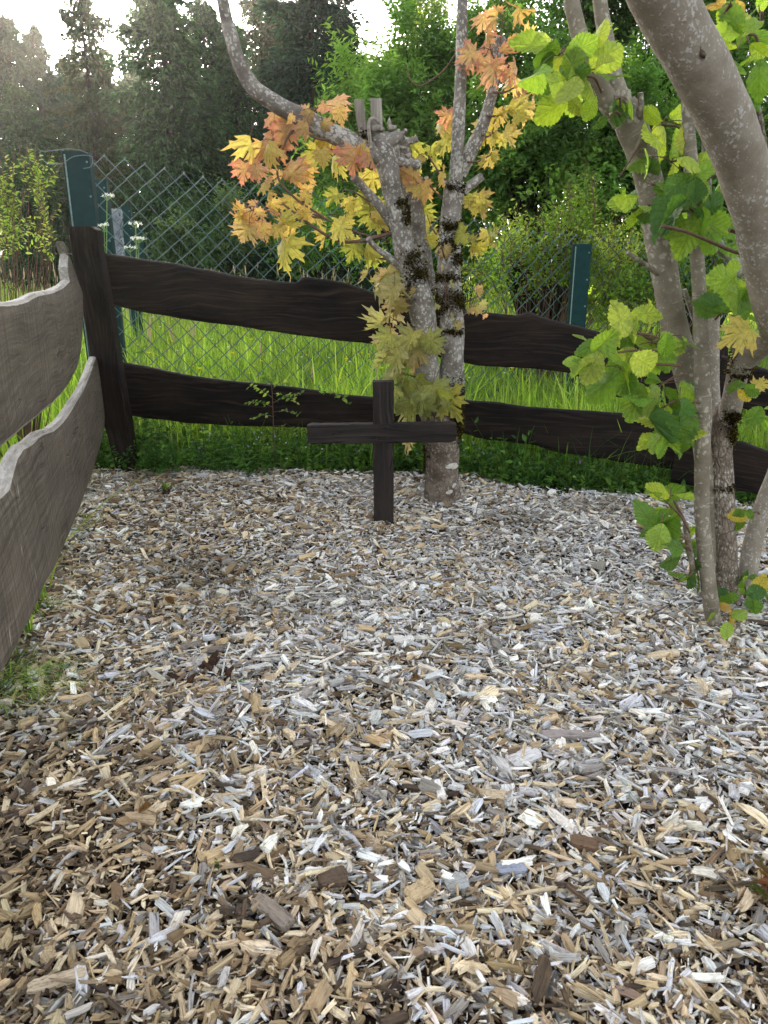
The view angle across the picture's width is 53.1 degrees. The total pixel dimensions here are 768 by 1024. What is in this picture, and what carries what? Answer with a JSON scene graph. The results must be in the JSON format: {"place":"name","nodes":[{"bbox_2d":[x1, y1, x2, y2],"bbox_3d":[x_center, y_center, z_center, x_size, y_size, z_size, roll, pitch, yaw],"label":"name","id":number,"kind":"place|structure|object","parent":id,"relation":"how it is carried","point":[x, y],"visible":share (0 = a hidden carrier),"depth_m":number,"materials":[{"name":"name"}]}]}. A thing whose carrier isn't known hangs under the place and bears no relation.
{"place":"outdoors","nodes":[
{"label":"outdoors","id":0,"kind":"place"},
{"bbox_2d":[0,263,640,396],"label":"seed grass","id":1,"kind":"structure","parent":0,"point":[193,333],"depth_m":8.26,"materials":[{"name":"green plant"}]},
{"bbox_2d":[0,256,767,1023],"bbox_3d":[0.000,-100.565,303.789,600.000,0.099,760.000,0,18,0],"label":"ground","id":2,"kind":"structure","parent":0,"point":[304,922],"depth_m":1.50,"materials":[{"name":"wood"}]},
{"bbox_2d":[0,11,64,287],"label":"conifer tree","id":3,"kind":"object","parent":2,"relation":"on","point":[12,49],"visible":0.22,"depth_m":17.54,"materials":[{"name":"green plant"}]},
{"bbox_2d":[0,142,65,456],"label":"privet shrub","id":4,"kind":"object","parent":2,"relation":"on","point":[13,215],"visible":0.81,"depth_m":3.18,"materials":[{"name":"green plant"}]},
{"bbox_2d":[0,80,73,294],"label":"conifer tree","id":5,"kind":"object","parent":2,"relation":"on","point":[20,128],"visible":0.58,"depth_m":15.44,"materials":[{"name":"green plant"}]},
{"bbox_2d":[1,116,74,290],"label":"conifer tree","id":6,"kind":"object","parent":2,"relation":"on","point":[54,140],"visible":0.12,"depth_m":17.12,"materials":[{"name":"green plant"}]},
{"bbox_2d":[0,21,77,169],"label":"conifer tree","id":7,"kind":"object","parent":2,"relation":"on","point":[32,39],"visible":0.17,"depth_m":19.33,"materials":[{"name":"green plant"}]},
{"bbox_2d":[32,588,72,621],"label":"grass tuft","id":8,"kind":"object","parent":2,"relation":"on","point":[47,603],"visible":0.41,"depth_m":2.37,"materials":[{"name":"green plant"}]},
{"bbox_2d":[0,639,107,719],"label":"grass tuft","id":9,"kind":"object","parent":2,"relation":"on","point":[10,674],"visible":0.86,"depth_m":1.91,"materials":[{"name":"green plant"}]},
{"bbox_2d":[27,967,86,993],"bbox_3d":[-0.488,0.700,1.149,0.084,0.018,0.022,-5,19,-16],"label":"wood piece","id":10,"kind":"object","parent":2,"relation":"on","point":[36,985],"visible":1,"depth_m":1.14,"materials":[{"name":"beige wood"}]},
{"bbox_2d":[51,54,85,141],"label":"conifer tree","id":11,"kind":"object","parent":2,"relation":"on","point":[57,63],"visible":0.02,"depth_m":24.57,"materials":[{"name":"green plant"}]},
{"bbox_2d":[36,73,102,166],"bbox_3d":[-9.763,-10.066,24.035,4.221,6.731,4.319,-1,19,-3],"label":"conifer tree","id":12,"kind":"object","parent":2,"relation":"on","point":[73,136],"visible":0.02,"depth_m":23.17,"materials":[{"name":"green plant"}]},
{"bbox_2d":[2,646,157,749],"bbox_3d":[-0.731,0.459,1.871,0.543,0.053,0.506,10,21,28],"label":"grass tuft","id":13,"kind":"object","parent":2,"relation":"on","point":[73,694],"visible":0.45,"depth_m":1.86,"materials":[{"name":"green plant"}]},
{"bbox_2d":[52,581,116,587],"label":"fallen twig","id":14,"kind":"object","parent":2,"relation":"on","point":[91,583],"visible":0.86,"depth_m":2.51,"materials":[{"name":"brown wood"}]},
{"bbox_2d":[75,502,108,530],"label":"grass tuft","id":15,"kind":"object","parent":2,"relation":"on","point":[91,516],"visible":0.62,"depth_m":3.09,"materials":[{"name":"green plant"}]},
{"bbox_2d":[41,0,158,284],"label":"conifer tree","id":16,"kind":"object","parent":2,"relation":"on","point":[86,28],"visible":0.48,"depth_m":15.44,"materials":[{"name":"green plant"}]},
{"bbox_2d":[98,193,114,252],"bbox_3d":[-1.341,-0.868,3.815,0.153,1.326,0.073,0,18,0],"label":"cow parsley","id":17,"kind":"object","parent":2,"relation":"on","point":[111,196],"visible":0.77,"depth_m":3.65,"materials":[{"name":"white plant"}]},
{"bbox_2d":[76,98,147,223],"bbox_3d":[-6.721,-7.293,18.648,2.302,5.148,2.488,-6,19,-17],"label":"conifer tree","id":18,"kind":"object","parent":2,"relation":"on","point":[109,159],"visible":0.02,"depth_m":18.19,"materials":[{"name":"green plant"}]},
{"bbox_2d":[77,48,150,229],"bbox_3d":[-7.213,-8.648,20.339,2.750,6.511,2.676,-11,21,-29],"label":"conifer tree","id":19,"kind":"object","parent":2,"relation":"on","point":[133,179],"visible":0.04,"depth_m":19.99,"materials":[{"name":"green plant"}]},
{"bbox_2d":[111,209,123,255],"bbox_3d":[-2.184,-2.241,6.210,0.178,0.386,0.158,0,18,0],"label":"fence post","id":20,"kind":"object","parent":2,"relation":"on","point":[116,217],"visible":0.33,"depth_m":6.18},
{"bbox_2d":[95,179,153,361],"bbox_3d":[-4.065,-4.163,13.538,0.286,1.605,18.304,-4,19,-13],"label":"post row fence","id":21,"kind":"object","parent":2,"relation":"on","point":[103,185],"visible":0.17,"depth_m":5.24,"materials":[{"name":"grey metal"}]},
{"bbox_2d":[124,645,144,650],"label":"wood piece","id":22,"kind":"object","parent":2,"relation":"on","point":[136,646],"visible":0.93,"depth_m":2.11,"materials":[{"name":"wood"}]},
{"bbox_2d":[124,221,148,438],"bbox_3d":[-1.242,-0.861,3.976,0.097,1.210,0.140,-16,24,-39],"label":"cow parsley","id":23,"kind":"object","parent":2,"relation":"on","point":[138,334],"visible":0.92,"depth_m":3.85,"materials":[{"name":"white plant"}]},
{"bbox_2d":[111,68,164,241],"bbox_3d":[-7.071,-9.772,23.182,4.306,6.712,4.208,17,25,41],"label":"conifer tree","id":24,"kind":"object","parent":2,"relation":"on","point":[124,78],"visible":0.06,"depth_m":22.04,"materials":[{"name":"green plant"}]},
{"bbox_2d":[138,801,150,811],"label":"dead leaf","id":25,"kind":"object","parent":2,"relation":"on","point":[145,806],"visible":1,"depth_m":1.46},
{"bbox_2d":[122,522,205,542],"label":"fallen twig","id":26,"kind":"object","parent":2,"relation":"on","point":[155,530],"visible":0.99,"depth_m":2.96,"materials":[{"name":"brown wood"}]},
{"bbox_2d":[160,481,172,499],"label":"grass tuft","id":27,"kind":"object","parent":2,"relation":"on","point":[164,486],"visible":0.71,"depth_m":3.33,"materials":[{"name":"green plant"}]},
{"bbox_2d":[165,596,174,603],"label":"dead leaf","id":28,"kind":"object","parent":2,"relation":"on","point":[169,599],"visible":1,"depth_m":2.37,"materials":[{"name":"brown plant"}]},
{"bbox_2d":[94,0,249,276],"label":"conifer tree","id":29,"kind":"object","parent":2,"relation":"on","point":[164,108],"visible":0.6,"depth_m":13.06,"materials":[{"name":"green plant"}]},
{"bbox_2d":[166,650,233,692],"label":"dead leaf","id":30,"kind":"object","parent":2,"relation":"on","point":[214,659],"visible":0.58,"depth_m":1.96,"materials":[{"name":"brown plant"}]},
{"bbox_2d":[136,0,265,274],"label":"conifer tree","id":31,"kind":"object","parent":2,"relation":"on","point":[207,16],"visible":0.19,"depth_m":15.49,"materials":[{"name":"green plant"}]},
{"bbox_2d":[140,174,277,278],"bbox_3d":[-2.288,-3.571,10.792,2.032,2.129,1.626,0,18,0],"label":"elder bush","id":32,"kind":"object","parent":2,"relation":"on","point":[216,254],"visible":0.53,"depth_m":10.49,"materials":[{"name":"green plant"}]},
{"bbox_2d":[214,861,229,875],"bbox_3d":[-0.291,0.630,1.351,0.026,0.035,0.037,4,19,13],"label":"green sprout","id":33,"kind":"object","parent":2,"relation":"on","point":[216,866],"visible":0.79,"depth_m":1.36,"materials":[{"name":"green plant"}]},
{"bbox_2d":[201,679,258,769],"bbox_3d":[-0.348,0.482,1.762,0.005,0.008,0.381,3,19,10],"label":"fallen twig","id":34,"kind":"object","parent":2,"relation":"on","point":[231,725],"visible":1,"depth_m":1.76,"materials":[{"name":"brown wood"}]},
{"bbox_2d":[198,21,279,279],"bbox_3d":[-2.892,-6.624,15.686,2.352,5.916,2.541,2,19,7],"label":"conifer tree","id":35,"kind":"object","parent":2,"relation":"on","point":[235,103],"visible":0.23,"depth_m":14.94,"materials":[{"name":"green plant"}]},
{"bbox_2d":[235,0,291,277],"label":"conifer tree","id":36,"kind":"object","parent":2,"relation":"on","point":[254,40],"visible":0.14,"depth_m":18.08,"materials":[{"name":"plant"}]},
{"bbox_2d":[252,893,294,930],"bbox_3d":[-0.183,0.652,1.255,0.091,0.020,0.032,17,25,41],"label":"wood piece","id":37,"kind":"object","parent":2,"relation":"on","point":[282,919],"visible":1,"depth_m":1.24,"materials":[{"name":"beige wood"}]},
{"bbox_2d":[247,1,315,111],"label":"conifer tree","id":38,"kind":"object","parent":2,"relation":"on","point":[282,42],"depth_m":21.55,"materials":[{"name":"green plant"}]},
{"bbox_2d":[229,43,338,279],"bbox_3d":[-1.923,-6.177,14.763,2.370,5.040,2.426,-15,23,-37],"label":"conifer tree","id":39,"kind":"object","parent":2,"relation":"on","point":[256,196],"visible":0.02,"depth_m":14.56,"materials":[{"name":"green plant"}]},
{"bbox_2d":[287,553,304,555],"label":"wood piece","id":40,"kind":"object","parent":2,"relation":"on","point":[293,554],"visible":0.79,"depth_m":2.70,"materials":[{"name":"grey wood"}]},
{"bbox_2d":[213,0,379,291],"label":"conifer tree","id":41,"kind":"object","parent":2,"relation":"on","point":[294,71],"visible":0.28,"depth_m":12.03,"materials":[{"name":"green plant"}]},
{"bbox_2d":[293,738,316,747],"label":"wood piece","id":42,"kind":"object","parent":2,"relation":"on","point":[296,743],"visible":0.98,"depth_m":1.71,"materials":[{"name":"beige wood"}]},
{"bbox_2d":[246,160,369,288],"bbox_3d":[-0.868,-3.482,10.020,1.767,2.451,3.377,-11,22,-30],"label":"hedge bush","id":43,"kind":"object","parent":2,"relation":"on","point":[307,248],"visible":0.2,"depth_m":10.04,"materials":[{"name":"plant"}]},
{"bbox_2d":[318,865,347,889],"bbox_3d":[-0.088,0.630,1.325,0.052,0.025,0.038,-3,19,-10],"label":"wood piece","id":44,"kind":"object","parent":2,"relation":"on","point":[337,876],"visible":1,"depth_m":1.31,"materials":[{"name":"brown wood"}]},
{"bbox_2d":[331,24,372,286],"bbox_3d":[-0.743,-7.222,16.576,3.126,5.982,3.199,-5,19,-14],"label":"conifer tree","id":45,"kind":"object","parent":2,"relation":"on","point":[353,50],"visible":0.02,"depth_m":15.79,"materials":[{"name":"green plant"}]},
{"bbox_2d":[324,650,416,663],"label":"fallen twig","id":46,"kind":"object","parent":2,"relation":"on","point":[376,654],"visible":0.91,"depth_m":2.06,"materials":[{"name":"brown wood"}]},
{"bbox_2d":[216,0,537,510],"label":"maple tree","id":47,"kind":"object","parent":2,"relation":"on","point":[431,390],"visible":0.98,"depth_m":2.85,"materials":[{"name":"yellow plant"}]},
{"bbox_2d":[307,380,455,528],"bbox_3d":[-0.009,-0.174,2.944,0.558,0.652,0.060,0,18,0],"label":"wooden cross","id":48,"kind":"object","parent":2,"relation":"on","point":[383,432],"visible":0.93,"depth_m":2.88,"materials":[{"name":"brown wood"}]},
{"bbox_2d":[0,274,767,650],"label":"meadow grass","id":49,"kind":"structure","parent":2,"relation":"on","point":[520,394],"depth_m":5.40,"materials":[{"name":"green plant"}]},
{"bbox_2d":[291,0,481,293],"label":"willow tree","id":50,"kind":"object","parent":2,"relation":"on","point":[408,105],"visible":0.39,"depth_m":7.01,"materials":[{"name":"green plant"}]},
{"bbox_2d":[68,226,720,472],"bbox_3d":[0.038,-0.625,3.564,2.922,1.316,0.245,3,19,8],"label":"plank fence","id":51,"kind":"object","parent":2,"relation":"on","point":[319,308],"visible":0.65,"depth_m":3.56,"materials":[{"name":"brown wood"}]},
{"bbox_2d":[0,241,104,671],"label":"plank fence","id":52,"kind":"object","parent":51,"relation":"attached to","point":[46,473],"visible":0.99,"depth_m":2.09,"materials":[{"name":"grey wood"}]},
{"bbox_2d":[319,390,351,403],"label":"bramble shoot","id":53,"kind":"object","parent":51,"relation":"attached to","point":[337,395],"visible":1,"depth_m":3.59,"materials":[{"name":"green plant"}]},
{"bbox_2d":[82,317,724,409],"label":"meadow flowers","id":54,"kind":"object","parent":2,"relation":"on","point":[199,368],"visible":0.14,"depth_m":5.50,"materials":[{"name":"green plant"}]},
{"bbox_2d":[40,149,767,430],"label":"chain link fence","id":55,"kind":"object","parent":2,"relation":"on","point":[81,186],"visible":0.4,"depth_m":4.36,"materials":[{"name":"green metal"}]},
{"bbox_2d":[408,675,419,680],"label":"dead leaf","id":56,"kind":"object","parent":2,"relation":"on","point":[415,677],"visible":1,"depth_m":1.91,"materials":[{"name":"brown plant"}]},
{"bbox_2d":[403,877,434,903],"bbox_3d":[0.060,0.643,1.304,0.053,0.027,0.032,-12,22,-31],"label":"wood piece","id":57,"kind":"object","parent":2,"relation":"on","point":[419,889],"visible":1,"depth_m":1.30,"materials":[{"name":"beige wood"}]},
{"bbox_2d":[390,0,456,110],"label":"birch tree","id":58,"kind":"object","parent":2,"relation":"on","point":[434,3],"visible":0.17,"depth_m":10.92,"materials":[{"name":"green plant"}]},
{"bbox_2d":[94,416,763,508],"bbox_3d":[0.666,-0.304,3.602,4.972,0.432,1.188,4,19,12],"label":"ground cover","id":59,"kind":"object","parent":2,"relation":"on","point":[238,455],"visible":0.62,"depth_m":3.65,"materials":[{"name":"green plant"}]},
{"bbox_2d":[244,375,306,466],"bbox_3d":[-0.505,-0.416,3.613,0.295,0.466,0.062,-1,19,-2],"label":"rose sapling","id":60,"kind":"object","parent":59,"relation":"on","point":[264,377],"visible":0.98,"depth_m":3.60,"materials":[{"name":"green plant"}]},
{"bbox_2d":[189,428,490,453],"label":"speedwell flowers","id":61,"kind":"object","parent":59,"relation":"on","point":[322,448],"visible":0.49,"depth_m":3.71,"materials":[{"name":"blue plant"}]},
{"bbox_2d":[543,453,602,475],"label":"cranesbill plant","id":62,"kind":"object","parent":59,"relation":"on","point":[573,458],"visible":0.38,"depth_m":3.54,"materials":[{"name":"green plant"}]},
{"bbox_2d":[370,170,526,311],"bbox_3d":[0.607,-2.207,7.111,1.602,1.880,1.547,0,18,0],"label":"hedge bush","id":63,"kind":"object","parent":2,"relation":"on","point":[466,251],"visible":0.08,"depth_m":6.93,"materials":[{"name":"green plant"}]},
{"bbox_2d":[442,871,469,893],"bbox_3d":[0.125,0.639,1.328,0.042,0.015,0.040,-5,19,-13],"label":"wood piece","id":64,"kind":"object","parent":2,"relation":"on","point":[461,879],"visible":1,"depth_m":1.32,"materials":[{"name":"grey wood"}]},
{"bbox_2d":[495,862,526,874],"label":"wood piece","id":65,"kind":"object","parent":2,"relation":"on","point":[519,868],"visible":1,"depth_m":1.36,"materials":[{"name":"grey wood"}]},
{"bbox_2d":[505,745,541,766],"bbox_3d":[0.301,0.528,1.657,0.081,0.019,0.048,-10,21,-27],"label":"wood piece","id":66,"kind":"object","parent":2,"relation":"on","point":[533,755],"visible":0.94,"depth_m":1.65,"materials":[{"name":"white wood"}]},
{"bbox_2d":[439,0,680,320],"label":"hawthorn tree","id":67,"kind":"object","parent":2,"relation":"on","point":[539,163],"visible":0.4,"depth_m":6.05,"materials":[{"name":"green plant"}]},
{"bbox_2d":[537,729,599,740],"bbox_3d":[0.414,0.499,1.719,0.141,0.024,0.028,1,19,4],"label":"wood piece","id":68,"kind":"object","parent":2,"relation":"on","point":[571,735],"visible":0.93,"depth_m":1.71,"materials":[{"name":"grey wood"}]},
{"bbox_2d":[460,159,690,393],"bbox_3d":[1.218,-1.510,5.284,1.538,1.713,1.238,0,18,0],"label":"flowering bush","id":69,"kind":"object","parent":2,"relation":"on","point":[585,225],"visible":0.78,"depth_m":5.09,"materials":[{"name":"green plant"}]},
{"bbox_2d":[570,833,598,852],"bbox_3d":[0.373,0.617,1.430,0.052,0.023,0.032,8,20,21],"label":"wood piece","id":70,"kind":"object","parent":2,"relation":"on","point":[579,842],"visible":1,"depth_m":1.42,"materials":[{"name":"brown wood"}]},
{"bbox_2d":[546,458,657,497],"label":"grass tuft","id":71,"kind":"object","parent":2,"relation":"on","point":[604,468],"visible":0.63,"depth_m":3.41,"materials":[{"name":"green plant"}]},
{"bbox_2d":[472,0,767,325],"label":"hornbeam tree","id":72,"kind":"object","parent":2,"relation":"on","point":[624,22],"visible":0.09,"depth_m":7.91,"materials":[{"name":"green plant"}]},
{"bbox_2d":[508,0,735,631],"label":"hazel bush","id":73,"kind":"object","parent":2,"relation":"on","point":[585,63],"visible":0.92,"depth_m":1.87,"materials":[{"name":"green plant"}]},
{"bbox_2d":[586,228,739,337],"bbox_3d":[1.994,-1.404,5.484,1.508,1.387,1.152,0,18,0],"label":"hedge bush","id":74,"kind":"object","parent":2,"relation":"on","point":[719,259],"visible":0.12,"depth_m":5.35,"materials":[{"name":"green plant"}]},
{"bbox_2d":[653,589,694,612],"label":"fallen twig","id":75,"kind":"object","parent":2,"relation":"on","point":[670,603],"visible":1,"depth_m":2.37,"materials":[{"name":"brown wood"}]},
{"bbox_2d":[603,89,767,343],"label":"hedge bush","id":76,"kind":"object","parent":2,"relation":"on","point":[714,180],"visible":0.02,"depth_m":5.95,"materials":[{"name":"green plant"}]},
{"bbox_2d":[680,700,695,707],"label":"dead leaf","id":77,"kind":"object","parent":2,"relation":"on","point":[688,703],"visible":1,"depth_m":1.83,"materials":[{"name":"brown plant"}]},
{"bbox_2d":[626,0,767,638],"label":"leaning tree","id":78,"kind":"object","parent":2,"relation":"on","point":[691,44],"visible":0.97,"depth_m":1.59,"materials":[{"name":"grey plant"}]},
{"bbox_2d":[670,341,767,493],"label":"plank fence","id":79,"kind":"object","parent":2,"relation":"on","point":[750,462],"visible":0.37,"depth_m":3.15,"materials":[{"name":"brown wood"}]},
{"bbox_2d":[748,856,767,906],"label":"red sprig","id":80,"kind":"object","parent":2,"relation":"on","point":[757,888],"visible":0.83,"depth_m":1.27,"materials":[{"name":"brown plant"}]},
{"bbox_2d":[0,0,767,254],"label":"sky","id":81,"kind":"structure","parent":0,"point":[44,14],"materials":[{"name":"white"}]}
]}

